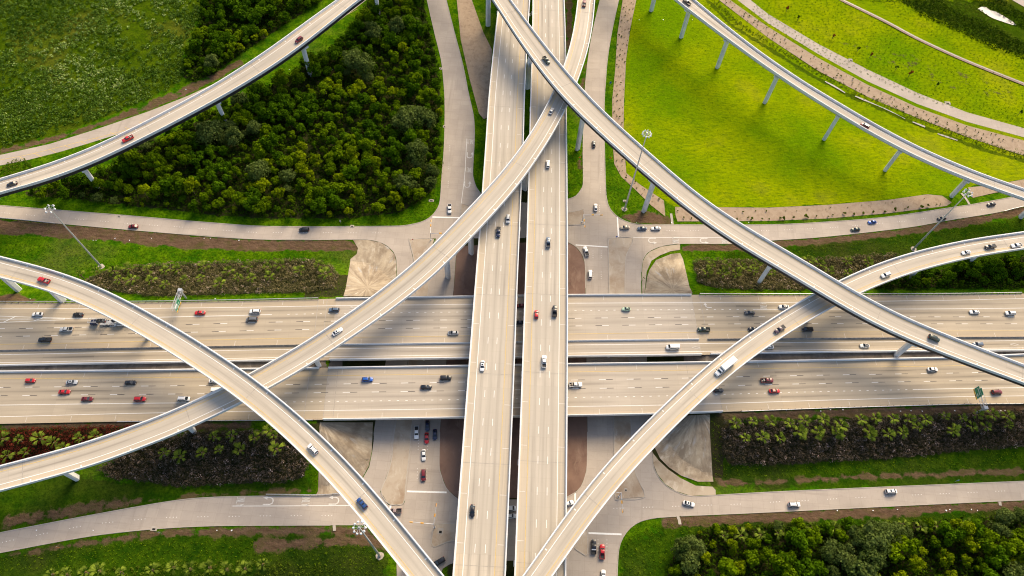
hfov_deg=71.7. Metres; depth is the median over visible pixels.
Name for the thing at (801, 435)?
fan palm
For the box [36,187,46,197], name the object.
leafy tree
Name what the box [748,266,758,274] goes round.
fan palm
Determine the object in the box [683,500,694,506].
sedan car
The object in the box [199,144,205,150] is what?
broadleaf tree
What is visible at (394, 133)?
broadleaf tree
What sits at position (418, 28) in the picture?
broadleaf tree
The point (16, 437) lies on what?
fan palm
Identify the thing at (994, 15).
pond
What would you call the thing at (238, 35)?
leafy tree
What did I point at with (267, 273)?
fan palm
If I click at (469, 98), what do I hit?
kerb
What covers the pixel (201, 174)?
broadleaf tree
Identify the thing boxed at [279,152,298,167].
leafy tree
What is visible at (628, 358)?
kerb
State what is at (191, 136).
broadleaf tree
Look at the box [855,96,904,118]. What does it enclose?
ditch water
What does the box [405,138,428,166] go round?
willow tree
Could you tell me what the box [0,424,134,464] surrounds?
red shrubbery
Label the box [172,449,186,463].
fan palm
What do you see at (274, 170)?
leafy tree
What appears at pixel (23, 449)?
fan palm
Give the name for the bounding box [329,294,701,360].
overpass bridge
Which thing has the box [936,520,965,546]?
broadleaf tree
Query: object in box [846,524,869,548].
willow tree
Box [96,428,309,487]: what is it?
oleander hedge
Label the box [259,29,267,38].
bright leaf tree
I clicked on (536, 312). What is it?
hatchback car
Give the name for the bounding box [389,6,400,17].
leafy tree
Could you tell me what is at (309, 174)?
bright leaf tree
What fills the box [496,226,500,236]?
pickup truck
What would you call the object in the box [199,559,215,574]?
fan palm
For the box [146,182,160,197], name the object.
leafy tree
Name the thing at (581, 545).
traffic island
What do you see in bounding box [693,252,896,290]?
oleander hedge
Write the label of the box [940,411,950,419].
fan palm
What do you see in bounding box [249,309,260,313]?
sport utility car
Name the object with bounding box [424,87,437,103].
leafy tree
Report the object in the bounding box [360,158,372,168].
broadleaf tree
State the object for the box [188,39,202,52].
broadleaf tree
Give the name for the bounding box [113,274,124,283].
fan palm
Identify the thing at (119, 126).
side road
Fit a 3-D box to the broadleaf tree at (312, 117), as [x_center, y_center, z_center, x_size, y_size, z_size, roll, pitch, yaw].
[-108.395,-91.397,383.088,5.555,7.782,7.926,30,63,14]
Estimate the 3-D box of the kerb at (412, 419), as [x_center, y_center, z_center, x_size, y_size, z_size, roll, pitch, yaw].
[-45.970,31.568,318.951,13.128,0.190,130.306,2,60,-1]
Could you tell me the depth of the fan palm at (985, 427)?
306.59 m
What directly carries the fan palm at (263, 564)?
on the ground at (798, 126)
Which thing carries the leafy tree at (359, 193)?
on the ground at (798, 126)
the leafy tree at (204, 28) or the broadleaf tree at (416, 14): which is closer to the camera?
the leafy tree at (204, 28)
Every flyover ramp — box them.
[0,0,364,197]
[0,0,594,491]
[0,256,443,575]
[486,0,1023,386]
[523,231,1023,575]
[649,0,1023,218]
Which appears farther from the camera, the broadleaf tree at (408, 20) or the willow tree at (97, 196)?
the broadleaf tree at (408, 20)
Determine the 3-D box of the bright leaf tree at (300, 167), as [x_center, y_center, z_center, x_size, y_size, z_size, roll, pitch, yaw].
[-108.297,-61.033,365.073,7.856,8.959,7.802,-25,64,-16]
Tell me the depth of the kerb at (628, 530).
285.51 m
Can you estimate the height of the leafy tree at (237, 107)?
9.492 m
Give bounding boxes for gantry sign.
[171,288,186,312]
[973,386,988,413]
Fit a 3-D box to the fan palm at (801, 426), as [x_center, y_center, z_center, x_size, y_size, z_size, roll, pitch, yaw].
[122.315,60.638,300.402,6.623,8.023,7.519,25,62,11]
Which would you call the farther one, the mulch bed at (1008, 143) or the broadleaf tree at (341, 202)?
the mulch bed at (1008, 143)
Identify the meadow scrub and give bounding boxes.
[0,0,200,146]
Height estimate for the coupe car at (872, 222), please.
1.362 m
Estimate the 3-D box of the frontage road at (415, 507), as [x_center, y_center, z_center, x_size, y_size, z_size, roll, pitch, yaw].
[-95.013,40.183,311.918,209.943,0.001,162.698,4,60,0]
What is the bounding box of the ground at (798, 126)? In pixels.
[0,0,1023,575]
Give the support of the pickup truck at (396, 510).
on the frontage road at (415, 507)
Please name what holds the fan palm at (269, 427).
on the ground at (798, 126)
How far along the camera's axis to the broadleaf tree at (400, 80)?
398.17 m
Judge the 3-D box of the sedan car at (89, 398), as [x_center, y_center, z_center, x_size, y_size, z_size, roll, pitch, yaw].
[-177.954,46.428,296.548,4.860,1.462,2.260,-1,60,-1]
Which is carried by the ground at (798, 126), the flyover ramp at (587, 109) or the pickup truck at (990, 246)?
the flyover ramp at (587, 109)
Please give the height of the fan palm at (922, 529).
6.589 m
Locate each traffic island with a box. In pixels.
[381,239,432,503]
[431,524,455,546]
[461,204,469,213]
[568,209,583,224]
[575,530,587,555]
[609,238,643,498]
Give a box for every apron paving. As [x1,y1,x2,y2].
[642,244,679,293]
[653,454,715,495]
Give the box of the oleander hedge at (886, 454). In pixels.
[720,408,1023,467]
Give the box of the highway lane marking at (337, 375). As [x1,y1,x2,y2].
[0,295,1023,421]
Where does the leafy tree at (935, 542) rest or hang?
on the ground at (798, 126)
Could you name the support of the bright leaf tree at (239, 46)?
on the ground at (798, 126)
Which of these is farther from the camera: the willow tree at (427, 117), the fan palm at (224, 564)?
the willow tree at (427, 117)
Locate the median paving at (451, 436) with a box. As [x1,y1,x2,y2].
[440,242,586,497]
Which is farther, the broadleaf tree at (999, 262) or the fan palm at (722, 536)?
the broadleaf tree at (999, 262)
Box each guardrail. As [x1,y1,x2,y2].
[0,217,55,223]
[0,297,318,302]
[117,419,305,421]
[266,493,338,494]
[699,292,1021,294]
[741,403,1022,411]
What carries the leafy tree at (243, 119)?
on the ground at (798, 126)
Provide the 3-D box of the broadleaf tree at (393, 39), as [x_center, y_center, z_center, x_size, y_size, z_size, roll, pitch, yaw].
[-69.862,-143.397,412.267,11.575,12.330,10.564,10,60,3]
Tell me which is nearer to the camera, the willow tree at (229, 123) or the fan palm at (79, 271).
the fan palm at (79, 271)
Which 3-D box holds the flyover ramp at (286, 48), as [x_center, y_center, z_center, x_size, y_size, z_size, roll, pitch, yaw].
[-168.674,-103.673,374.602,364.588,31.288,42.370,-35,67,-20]
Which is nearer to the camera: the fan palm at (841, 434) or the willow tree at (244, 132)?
the fan palm at (841, 434)
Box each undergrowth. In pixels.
[28,0,441,219]
[180,0,316,82]
[665,511,1023,575]
[876,255,1023,289]
[901,0,1023,58]
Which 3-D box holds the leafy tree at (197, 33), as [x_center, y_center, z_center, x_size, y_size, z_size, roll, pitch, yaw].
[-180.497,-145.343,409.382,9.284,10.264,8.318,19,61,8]
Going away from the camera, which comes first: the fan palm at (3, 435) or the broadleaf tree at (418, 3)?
the fan palm at (3, 435)
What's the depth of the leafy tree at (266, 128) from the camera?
373.21 m
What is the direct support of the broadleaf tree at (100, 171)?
on the ground at (798, 126)
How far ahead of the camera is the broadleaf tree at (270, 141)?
365.29 m
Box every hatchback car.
[25,378,35,382]
[534,310,538,318]
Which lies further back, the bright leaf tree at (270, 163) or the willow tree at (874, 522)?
the bright leaf tree at (270, 163)
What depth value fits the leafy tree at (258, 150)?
364.50 m
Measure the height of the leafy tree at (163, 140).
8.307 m
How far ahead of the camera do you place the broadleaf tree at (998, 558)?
277.97 m
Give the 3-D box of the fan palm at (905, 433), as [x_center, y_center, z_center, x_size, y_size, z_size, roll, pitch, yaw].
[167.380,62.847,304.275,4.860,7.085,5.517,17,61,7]
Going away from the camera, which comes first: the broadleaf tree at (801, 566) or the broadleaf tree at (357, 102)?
the broadleaf tree at (801, 566)
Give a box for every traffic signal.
[410,503,436,527]
[430,219,441,240]
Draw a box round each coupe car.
[95,319,106,322]
[713,387,723,392]
[859,343,869,347]
[868,220,876,223]
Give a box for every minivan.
[177,396,190,401]
[246,317,257,321]
[802,327,813,331]
[884,488,896,493]
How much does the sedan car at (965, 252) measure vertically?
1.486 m
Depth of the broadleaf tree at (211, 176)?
357.93 m
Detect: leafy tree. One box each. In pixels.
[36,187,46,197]
[47,180,59,190]
[87,177,104,187]
[113,177,122,190]
[119,149,133,157]
[122,183,133,193]
[124,150,144,166]
[142,171,153,180]
[144,151,166,167]
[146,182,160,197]
[152,146,161,153]
[154,165,174,175]
[156,173,171,181]
[158,133,173,145]
[164,145,180,159]
[170,172,186,194]
[172,130,189,143]
[172,160,179,166]
[177,154,190,166]
[178,144,191,154]
[182,45,192,55]
[184,58,194,67]
[190,28,207,43]
[196,108,212,121]
[199,189,213,202]
[200,26,207,31]
[203,182,210,191]
[205,46,211,54]
[212,111,229,124]
[212,197,224,208]
[221,186,235,197]
[224,49,233,59]
[225,40,236,52]
[227,165,241,178]
[230,112,241,125]
[231,103,242,115]
[231,191,246,204]
[234,29,242,41]
[238,110,254,125]
[239,143,246,150]
[243,154,250,162]
[251,139,266,159]
[253,196,271,212]
[259,123,270,136]
[269,0,281,8]
[270,166,278,174]
[271,175,281,184]
[273,68,288,85]
[276,85,287,93]
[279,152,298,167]
[286,145,296,152]
[287,195,295,202]
[288,130,295,138]
[290,68,306,84]
[295,178,305,191]
[303,209,310,216]
[304,52,321,66]
[304,182,312,194]
[304,190,314,205]
[307,88,315,93]
[311,186,327,197]
[314,123,321,128]
[317,81,332,95]
[317,128,328,141]
[319,55,330,65]
[319,146,327,153]
[319,179,328,186]
[322,157,335,168]
[323,150,334,160]
[325,121,336,134]
[325,166,335,176]
[325,182,344,194]
[328,93,336,100]
[331,140,343,152]
[332,71,342,81]
[333,88,348,103]
[333,148,346,160]
[334,102,343,111]
[334,112,342,121]
[340,163,347,172]
[343,180,356,191]
[344,133,356,144]
[344,142,359,151]
[346,116,353,125]
[349,158,361,168]
[354,187,364,202]
[355,13,363,21]
[356,122,363,128]
[357,138,375,149]
[361,7,374,21]
[361,148,372,159]
[364,110,370,117]
[366,177,374,184]
[368,0,382,6]
[370,37,381,46]
[370,202,384,211]
[372,80,384,88]
[372,113,381,122]
[372,186,378,192]
[374,169,387,186]
[375,56,382,63]
[375,145,381,152]
[376,85,387,96]
[378,136,386,145]
[378,197,387,203]
[380,7,392,18]
[380,42,391,52]
[380,103,390,113]
[383,61,389,66]
[385,183,397,191]
[388,50,398,62]
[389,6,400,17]
[392,67,401,74]
[392,100,399,107]
[392,169,404,180]
[394,104,406,111]
[397,88,407,97]
[398,60,407,70]
[400,0,418,14]
[400,185,413,198]
[403,52,411,61]
[406,72,422,84]
[408,167,421,179]
[411,39,424,48]
[412,188,425,199]
[415,89,426,104]
[415,129,429,140]
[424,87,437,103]
[430,156,443,168]
[668,564,681,575]
[712,523,720,534]
[717,556,739,575]
[743,548,759,567]
[746,538,760,548]
[759,546,771,560]
[769,550,798,575]
[785,550,796,566]
[791,517,805,530]
[800,546,812,558]
[801,525,822,546]
[835,527,848,542]
[885,542,904,563]
[892,535,920,554]
[921,278,930,284]
[921,516,934,531]
[930,535,940,547]
[972,527,999,553]
[973,556,987,571]
[995,536,1023,556]
[1009,258,1023,268]
[1009,528,1023,541]
[1012,534,1023,561]
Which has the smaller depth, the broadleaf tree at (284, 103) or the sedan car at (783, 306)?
the sedan car at (783, 306)
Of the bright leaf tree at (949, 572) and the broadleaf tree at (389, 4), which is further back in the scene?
the broadleaf tree at (389, 4)
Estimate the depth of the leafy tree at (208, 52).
403.95 m
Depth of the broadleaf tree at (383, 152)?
370.93 m
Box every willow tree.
[78,192,86,197]
[90,192,102,202]
[110,195,118,203]
[135,141,152,150]
[194,119,225,145]
[203,54,219,66]
[216,132,227,144]
[224,126,243,145]
[225,119,238,129]
[230,91,248,105]
[241,128,248,135]
[245,120,261,134]
[245,159,270,182]
[278,168,296,181]
[283,184,291,191]
[341,46,361,71]
[349,52,375,75]
[362,71,373,82]
[363,20,371,30]
[365,20,383,38]
[388,15,405,34]
[391,108,414,134]
[392,174,416,189]
[398,104,423,128]
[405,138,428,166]
[409,156,427,170]
[412,183,420,188]
[414,106,436,128]
[422,175,437,189]
[425,163,440,175]
[670,537,690,560]
[681,549,700,575]
[683,534,706,558]
[773,520,784,532]
[818,536,843,563]
[825,565,839,575]
[833,541,858,569]
[845,559,880,575]
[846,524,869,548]
[855,544,886,570]
[857,519,893,557]
[866,517,881,531]
[876,557,887,568]
[880,520,907,543]
[904,525,913,538]
[986,520,1013,536]
[994,507,1015,524]
[1002,560,1023,575]
[1013,506,1023,521]
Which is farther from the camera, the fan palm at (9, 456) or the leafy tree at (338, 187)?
the leafy tree at (338, 187)
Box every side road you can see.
[0,0,365,164]
[738,0,1023,136]
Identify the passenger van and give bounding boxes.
[210,387,220,391]
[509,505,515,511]
[666,344,679,349]
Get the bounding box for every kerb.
[0,1,444,226]
[0,494,332,532]
[0,525,329,552]
[3,218,397,275]
[380,238,434,505]
[431,523,455,546]
[439,432,457,498]
[446,0,480,193]
[567,432,587,496]
[568,209,584,224]
[568,242,585,287]
[569,1,599,198]
[574,530,587,555]
[604,0,1011,224]
[608,237,644,499]
[617,516,675,575]
[641,206,1020,271]
[652,453,1023,496]
[682,500,1020,515]
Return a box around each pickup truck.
[37,277,50,283]
[38,337,51,342]
[59,327,73,331]
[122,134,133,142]
[390,508,401,513]
[414,426,418,438]
[448,204,451,213]
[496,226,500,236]
[542,56,549,63]
[542,355,546,367]
[546,237,550,247]
[552,305,557,316]
[569,382,581,387]
[583,246,588,256]
[591,539,595,554]
[599,544,604,559]
[697,327,709,331]
[760,378,773,382]
[774,324,785,333]
[984,244,996,249]
[1010,243,1022,247]
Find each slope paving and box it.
[317,422,372,493]
[344,240,395,295]
[645,253,691,292]
[655,414,712,481]
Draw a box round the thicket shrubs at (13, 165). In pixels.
[0,158,31,177]
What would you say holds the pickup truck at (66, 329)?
on the highway westbound at (279, 322)
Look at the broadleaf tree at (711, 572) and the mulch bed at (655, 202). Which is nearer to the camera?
the broadleaf tree at (711, 572)
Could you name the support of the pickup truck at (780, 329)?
on the flyover ramp at (645, 440)
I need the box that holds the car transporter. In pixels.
[87,318,112,325]
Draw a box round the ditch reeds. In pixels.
[714,0,1023,157]
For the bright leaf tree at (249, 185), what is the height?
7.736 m
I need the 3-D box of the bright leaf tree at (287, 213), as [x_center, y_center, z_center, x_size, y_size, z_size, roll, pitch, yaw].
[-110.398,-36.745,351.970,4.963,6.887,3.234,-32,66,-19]
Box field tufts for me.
[707,0,1023,158]
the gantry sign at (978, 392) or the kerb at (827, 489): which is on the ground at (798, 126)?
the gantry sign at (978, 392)
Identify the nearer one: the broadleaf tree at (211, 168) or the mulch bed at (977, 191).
the broadleaf tree at (211, 168)
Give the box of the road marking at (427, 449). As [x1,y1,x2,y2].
[1,9,1017,542]
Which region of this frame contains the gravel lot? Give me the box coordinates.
[1013,0,1023,5]
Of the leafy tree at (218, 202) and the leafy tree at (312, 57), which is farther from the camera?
the leafy tree at (312, 57)
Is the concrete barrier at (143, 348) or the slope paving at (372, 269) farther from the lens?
the slope paving at (372, 269)
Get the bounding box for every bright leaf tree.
[123,197,130,201]
[137,183,149,198]
[140,162,151,170]
[182,176,200,195]
[236,43,244,50]
[246,182,254,191]
[251,34,257,40]
[253,177,271,193]
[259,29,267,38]
[262,158,274,167]
[271,187,285,198]
[285,209,294,216]
[295,141,307,150]
[295,150,306,162]
[295,160,308,173]
[304,170,314,180]
[308,154,321,166]
[325,77,333,85]
[333,84,341,89]
[333,173,345,180]
[343,146,359,159]
[344,207,352,217]
[347,83,360,98]
[355,79,366,90]
[370,95,376,104]
[370,156,380,170]
[375,76,383,82]
[386,86,398,95]
[387,191,402,204]
[396,201,403,210]
[398,42,408,52]
[435,108,443,115]
[701,550,710,564]
[709,539,716,548]
[726,538,738,555]
[728,525,737,536]
[734,560,746,575]
[745,523,752,530]
[891,570,907,575]
[905,554,923,573]
[919,546,928,555]
[937,547,954,568]
[944,570,957,575]
[950,519,975,536]
[959,554,972,566]
[960,536,980,552]
[1009,556,1023,565]
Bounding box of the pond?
[978,7,1014,24]
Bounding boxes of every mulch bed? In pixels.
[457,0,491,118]
[612,0,664,215]
[675,194,951,220]
[720,0,1023,154]
[968,179,1023,197]
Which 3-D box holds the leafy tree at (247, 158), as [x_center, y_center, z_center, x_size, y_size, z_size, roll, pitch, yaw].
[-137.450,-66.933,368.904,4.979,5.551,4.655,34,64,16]
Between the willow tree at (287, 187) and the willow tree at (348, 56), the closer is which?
the willow tree at (287, 187)
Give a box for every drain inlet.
[150,526,157,530]
[437,528,443,533]
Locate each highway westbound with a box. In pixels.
[0,299,335,349]
[334,296,697,343]
[691,294,1023,339]
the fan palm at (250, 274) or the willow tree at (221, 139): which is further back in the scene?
the willow tree at (221, 139)
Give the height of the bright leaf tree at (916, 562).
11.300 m
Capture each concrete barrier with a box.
[0,344,299,350]
[0,359,319,366]
[0,367,318,372]
[343,339,698,344]
[708,337,1023,339]
[710,349,1023,354]
[747,353,1023,362]
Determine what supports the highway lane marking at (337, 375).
on the highway westbound at (947, 315)
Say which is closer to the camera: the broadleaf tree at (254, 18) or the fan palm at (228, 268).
the fan palm at (228, 268)
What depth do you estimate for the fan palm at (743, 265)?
342.05 m
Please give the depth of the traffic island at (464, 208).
361.52 m
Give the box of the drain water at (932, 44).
[844,0,1023,83]
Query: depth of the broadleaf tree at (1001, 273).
346.32 m
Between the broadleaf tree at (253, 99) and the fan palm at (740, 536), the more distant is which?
the broadleaf tree at (253, 99)
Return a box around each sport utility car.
[133,396,145,401]
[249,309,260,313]
[295,36,302,42]
[299,227,308,231]
[307,443,318,454]
[356,497,367,509]
[420,469,425,480]
[434,556,445,565]
[440,375,451,380]
[506,214,509,223]
[546,160,549,167]
[588,270,591,278]
[788,501,799,507]
[860,122,869,128]
[880,271,890,278]
[928,334,939,341]
[972,342,983,346]
[991,389,1001,394]
[1005,311,1015,315]
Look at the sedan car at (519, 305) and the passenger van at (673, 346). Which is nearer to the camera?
the passenger van at (673, 346)
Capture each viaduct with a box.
[453,0,529,575]
[513,0,567,575]
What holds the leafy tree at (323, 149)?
on the ground at (798, 126)
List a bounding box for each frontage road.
[0,0,524,295]
[0,237,516,575]
[525,0,1023,575]
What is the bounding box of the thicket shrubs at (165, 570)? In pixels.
[50,559,340,575]
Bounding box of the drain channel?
[840,0,1023,84]
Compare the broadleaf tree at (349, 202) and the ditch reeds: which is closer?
the broadleaf tree at (349, 202)
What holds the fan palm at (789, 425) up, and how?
on the ground at (798, 126)
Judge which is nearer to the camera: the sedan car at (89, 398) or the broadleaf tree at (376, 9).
the sedan car at (89, 398)
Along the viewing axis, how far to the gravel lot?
460.76 m
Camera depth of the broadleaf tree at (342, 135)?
376.66 m
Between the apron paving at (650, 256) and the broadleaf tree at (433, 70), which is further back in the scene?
the broadleaf tree at (433, 70)
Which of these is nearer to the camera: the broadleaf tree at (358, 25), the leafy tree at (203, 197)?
the leafy tree at (203, 197)
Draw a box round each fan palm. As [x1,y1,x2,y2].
[0,431,9,444]
[0,450,14,462]
[13,434,23,443]
[17,447,30,456]
[30,431,48,444]
[43,568,58,575]
[46,435,59,448]
[56,442,69,449]
[59,566,70,575]
[73,431,84,443]
[75,269,84,278]
[77,565,90,575]
[88,428,102,438]
[89,561,104,575]
[91,266,100,274]
[108,265,121,275]
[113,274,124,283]
[115,566,126,575]
[120,261,133,273]
[124,274,139,285]
[143,264,152,274]
[144,562,159,575]
[145,275,156,284]
[158,447,170,458]
[159,265,169,274]
[159,280,169,288]
[166,560,179,574]
[171,264,181,274]
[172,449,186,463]
[179,274,189,283]
[183,560,194,575]
[195,274,203,282]
[196,446,206,457]
[197,260,210,271]
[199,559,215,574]
[209,429,221,440]
[214,276,225,287]
[214,444,223,453]
[218,562,232,574]
[222,266,234,275]
[226,430,237,442]
[231,442,244,454]
[233,273,243,281]
[235,560,252,575]
[241,261,252,272]
[246,273,256,282]
[249,430,259,442]
[256,557,270,569]
[261,262,271,270]
[261,424,277,436]
[264,270,273,279]
[267,430,277,438]
[268,441,284,455]
[274,258,284,270]
[293,265,303,275]
[314,260,323,270]
[317,266,331,279]
[702,265,713,276]
[707,260,715,267]
[716,267,729,277]
[720,531,728,540]
[722,260,731,267]
[729,416,741,428]
[732,267,741,277]
[734,526,748,541]
[738,261,747,270]
[740,433,750,440]
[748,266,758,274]
[748,416,757,426]
[750,259,762,267]
[755,430,769,443]
[755,528,765,538]
[764,415,776,425]
[774,432,785,442]
[774,529,784,539]
[784,418,795,427]
[793,423,808,437]
[797,429,806,439]
[798,415,811,424]
[801,254,814,263]
[805,521,819,531]
[811,429,823,439]
[813,258,826,266]
[813,425,824,436]
[817,413,829,424]
[824,266,834,273]
[830,520,840,535]
[831,425,843,437]
[833,419,849,431]
[833,428,845,439]
[842,257,852,265]
[843,268,852,276]
[854,413,868,424]
[863,256,873,267]
[863,423,877,436]
[864,428,877,440]
[871,412,881,423]
[882,428,896,439]
[887,413,899,423]
[897,427,907,438]
[898,519,910,526]
[904,413,917,425]
[912,422,923,430]
[916,520,927,531]
[920,413,932,425]
[932,521,939,531]
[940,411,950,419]
[947,427,957,435]
[948,423,961,435]
[957,413,967,421]
[966,420,978,432]
[972,409,985,419]
[980,421,991,430]
[985,407,999,420]
[1001,410,1015,422]
[1004,421,1013,428]
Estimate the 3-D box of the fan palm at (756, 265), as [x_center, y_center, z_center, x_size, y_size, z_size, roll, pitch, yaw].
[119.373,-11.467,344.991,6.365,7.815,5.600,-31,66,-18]
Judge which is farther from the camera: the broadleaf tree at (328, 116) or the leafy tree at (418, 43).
the leafy tree at (418, 43)
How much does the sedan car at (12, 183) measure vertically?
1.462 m
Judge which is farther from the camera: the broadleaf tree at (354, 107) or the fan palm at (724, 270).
the broadleaf tree at (354, 107)
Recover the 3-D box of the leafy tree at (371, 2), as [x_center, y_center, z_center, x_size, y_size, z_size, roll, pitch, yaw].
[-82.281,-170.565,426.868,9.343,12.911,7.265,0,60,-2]
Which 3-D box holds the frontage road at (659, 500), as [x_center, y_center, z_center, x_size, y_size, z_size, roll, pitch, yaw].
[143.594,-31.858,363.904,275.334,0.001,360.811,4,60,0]
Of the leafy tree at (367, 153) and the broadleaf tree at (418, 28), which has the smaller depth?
the leafy tree at (367, 153)
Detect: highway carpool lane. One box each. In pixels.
[0,346,329,363]
[330,340,700,358]
[699,338,1023,354]
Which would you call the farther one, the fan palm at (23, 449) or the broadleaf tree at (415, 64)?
the broadleaf tree at (415, 64)
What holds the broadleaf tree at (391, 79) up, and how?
on the ground at (798, 126)
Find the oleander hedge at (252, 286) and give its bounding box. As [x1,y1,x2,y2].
[81,257,339,296]
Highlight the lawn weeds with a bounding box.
[627,3,990,204]
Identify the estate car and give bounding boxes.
[329,307,339,311]
[362,376,372,381]
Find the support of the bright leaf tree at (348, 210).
on the ground at (798, 126)
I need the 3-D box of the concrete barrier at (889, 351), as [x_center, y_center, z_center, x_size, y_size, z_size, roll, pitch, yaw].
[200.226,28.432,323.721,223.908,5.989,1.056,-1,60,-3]
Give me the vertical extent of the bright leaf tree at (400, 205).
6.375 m
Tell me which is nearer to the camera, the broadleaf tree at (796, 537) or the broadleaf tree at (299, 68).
the broadleaf tree at (796, 537)
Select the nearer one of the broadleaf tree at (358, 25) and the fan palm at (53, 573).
the fan palm at (53, 573)
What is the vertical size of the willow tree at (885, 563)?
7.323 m
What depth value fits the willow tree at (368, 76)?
396.93 m
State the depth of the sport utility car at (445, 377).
303.86 m
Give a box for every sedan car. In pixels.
[6,181,17,186]
[32,312,43,316]
[58,389,70,394]
[66,380,77,384]
[72,312,83,316]
[81,396,93,401]
[124,380,136,384]
[128,224,138,228]
[194,310,205,314]
[332,327,342,335]
[420,385,431,389]
[421,449,425,460]
[424,432,428,443]
[425,420,429,430]
[433,429,436,439]
[448,330,458,334]
[469,504,474,517]
[480,361,484,371]
[508,513,515,518]
[516,320,523,324]
[517,303,523,307]
[567,500,573,505]
[601,569,605,575]
[620,225,629,229]
[637,226,646,230]
[651,226,660,230]
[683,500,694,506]
[744,311,754,314]
[748,326,756,331]
[769,389,779,393]
[778,305,788,308]
[851,227,859,231]
[927,367,937,371]
[961,250,970,254]
[969,309,979,313]
[987,202,995,206]
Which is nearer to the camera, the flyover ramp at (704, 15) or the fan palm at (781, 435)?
the fan palm at (781, 435)
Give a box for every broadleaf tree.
[56,185,69,197]
[61,176,69,182]
[68,173,87,186]
[96,165,107,176]
[109,163,120,172]
[112,155,133,171]
[120,171,129,180]
[132,178,140,184]
[158,176,172,196]
[178,195,185,202]
[181,118,193,128]
[185,150,205,164]
[186,70,193,75]
[186,175,199,181]
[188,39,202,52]
[188,140,199,148]
[188,199,198,212]
[189,53,198,61]
[189,132,196,140]
[196,169,206,179]
[199,0,209,6]
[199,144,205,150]
[200,7,205,14]
[202,159,211,167]
[202,202,210,211]
[203,66,215,74]
[203,144,215,159]
[204,10,215,23]
[204,39,211,48]
[205,163,218,175]
[206,170,217,182]
[207,4,214,11]
[207,24,217,33]
[209,33,223,46]
[210,42,225,56]
[211,180,225,192]
[215,2,225,12]
[215,145,228,155]
[216,0,226,6]
[216,9,225,19]
[216,161,231,173]
[217,19,227,29]
[217,157,223,164]
[219,31,237,43]
[221,99,227,107]
[222,106,231,114]
[222,174,231,182]
[225,0,237,10]
[232,5,244,18]
[232,157,241,164]
[236,0,250,11]
[240,8,253,20]
[240,25,250,35]
[242,35,249,43]
[242,101,251,110]
[243,90,259,104]
[243,186,261,199]
[243,195,259,211]
[246,81,267,94]
[247,12,261,25]
[248,23,259,34]
[251,101,265,115]
[252,7,267,20]
[254,1,269,15]
[254,112,264,122]
[258,132,278,153]
[259,102,277,122]
[260,0,269,5]
[264,88,272,95]
[266,4,276,16]
[267,20,272,27]
[270,124,284,134]
[272,151,286,164]
[273,93,290,102]
[273,205,280,212]
[276,98,294,113]
[276,109,291,121]
[277,134,285,142]
[278,11,290,23]
[285,116,297,127]
[286,0,294,9]
[290,88,297,93]
[291,0,302,5]
[291,66,301,73]
[294,91,304,103]
[294,109,306,121]
[296,122,305,131]
[299,57,305,67]
[299,100,318,113]
[303,0,311,7]
[303,92,317,108]
[305,112,318,125]
[307,62,321,77]
[310,195,326,213]
[317,50,329,58]
[318,98,324,103]
[318,110,323,117]
[318,188,339,207]
[320,66,331,75]
[324,99,332,109]
[324,111,335,121]
[325,46,341,61]
[326,135,337,145]
[331,198,345,209]
[334,38,345,47]
[339,132,347,142]
[340,35,347,41]
[341,164,358,179]
[344,28,358,39]
[344,198,353,207]
[346,40,356,49]
[347,101,361,116]
[348,19,364,30]
[351,45,362,53]
[351,99,363,109]
[351,127,361,136]
[355,134,367,142]
[356,92,371,105]
[357,31,370,41]
[358,173,365,179]
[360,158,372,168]
[362,118,376,131]
[364,129,380,140]
[365,44,373,55]
[369,101,381,113]
[370,2,383,16]
[373,13,388,24]
[377,125,384,130]
[379,24,391,35]
[380,147,388,157]
[380,157,388,165]
[381,0,392,8]
[382,31,401,47]
[382,167,390,176]
[385,123,391,134]
[386,75,395,84]
[387,137,405,156]
[388,129,400,139]
[389,110,398,119]
[391,155,401,165]
[396,32,406,38]
[397,37,409,46]
[397,78,404,84]
[401,128,416,142]
[402,14,416,30]
[403,81,409,87]
[407,31,416,44]
[407,82,421,98]
[408,44,423,58]
[408,59,420,69]
[409,19,425,38]
[411,10,420,18]
[411,119,422,130]
[412,0,421,6]
[417,67,429,79]
[420,54,430,61]
[423,103,430,112]
[424,23,432,33]
[426,152,431,158]
[429,78,441,89]
[430,67,439,74]
[432,123,441,133]
[432,137,443,146]
[433,145,440,153]
[434,96,443,106]
[707,569,715,575]
[761,532,771,543]
[761,570,772,575]
[784,526,808,551]
[792,557,814,575]
[807,557,828,575]
[820,520,833,535]
[840,516,853,531]
[891,277,901,284]
[909,275,920,284]
[919,268,933,277]
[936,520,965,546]
[938,278,947,284]
[942,269,957,282]
[952,260,969,271]
[964,259,975,267]
[964,267,981,277]
[968,517,985,536]
[972,260,983,272]
[979,275,989,284]
[982,256,997,272]
[982,567,999,575]
[983,544,1009,569]
[988,267,1007,282]
[991,257,1004,266]
[1001,252,1016,262]
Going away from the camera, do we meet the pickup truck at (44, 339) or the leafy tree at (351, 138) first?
the pickup truck at (44, 339)
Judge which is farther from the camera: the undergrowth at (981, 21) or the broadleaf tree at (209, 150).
the undergrowth at (981, 21)
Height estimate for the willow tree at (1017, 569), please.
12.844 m
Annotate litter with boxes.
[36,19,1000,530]
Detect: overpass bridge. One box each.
[323,361,722,420]
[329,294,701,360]
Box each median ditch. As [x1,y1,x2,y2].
[0,360,341,369]
[684,351,1023,360]
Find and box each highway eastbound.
[0,368,327,423]
[324,363,721,417]
[718,356,1023,411]
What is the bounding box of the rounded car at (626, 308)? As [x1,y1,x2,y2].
[622,307,630,310]
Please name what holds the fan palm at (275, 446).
on the ground at (798, 126)
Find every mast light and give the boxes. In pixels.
[44,205,104,268]
[352,521,383,559]
[621,130,651,211]
[911,189,972,251]

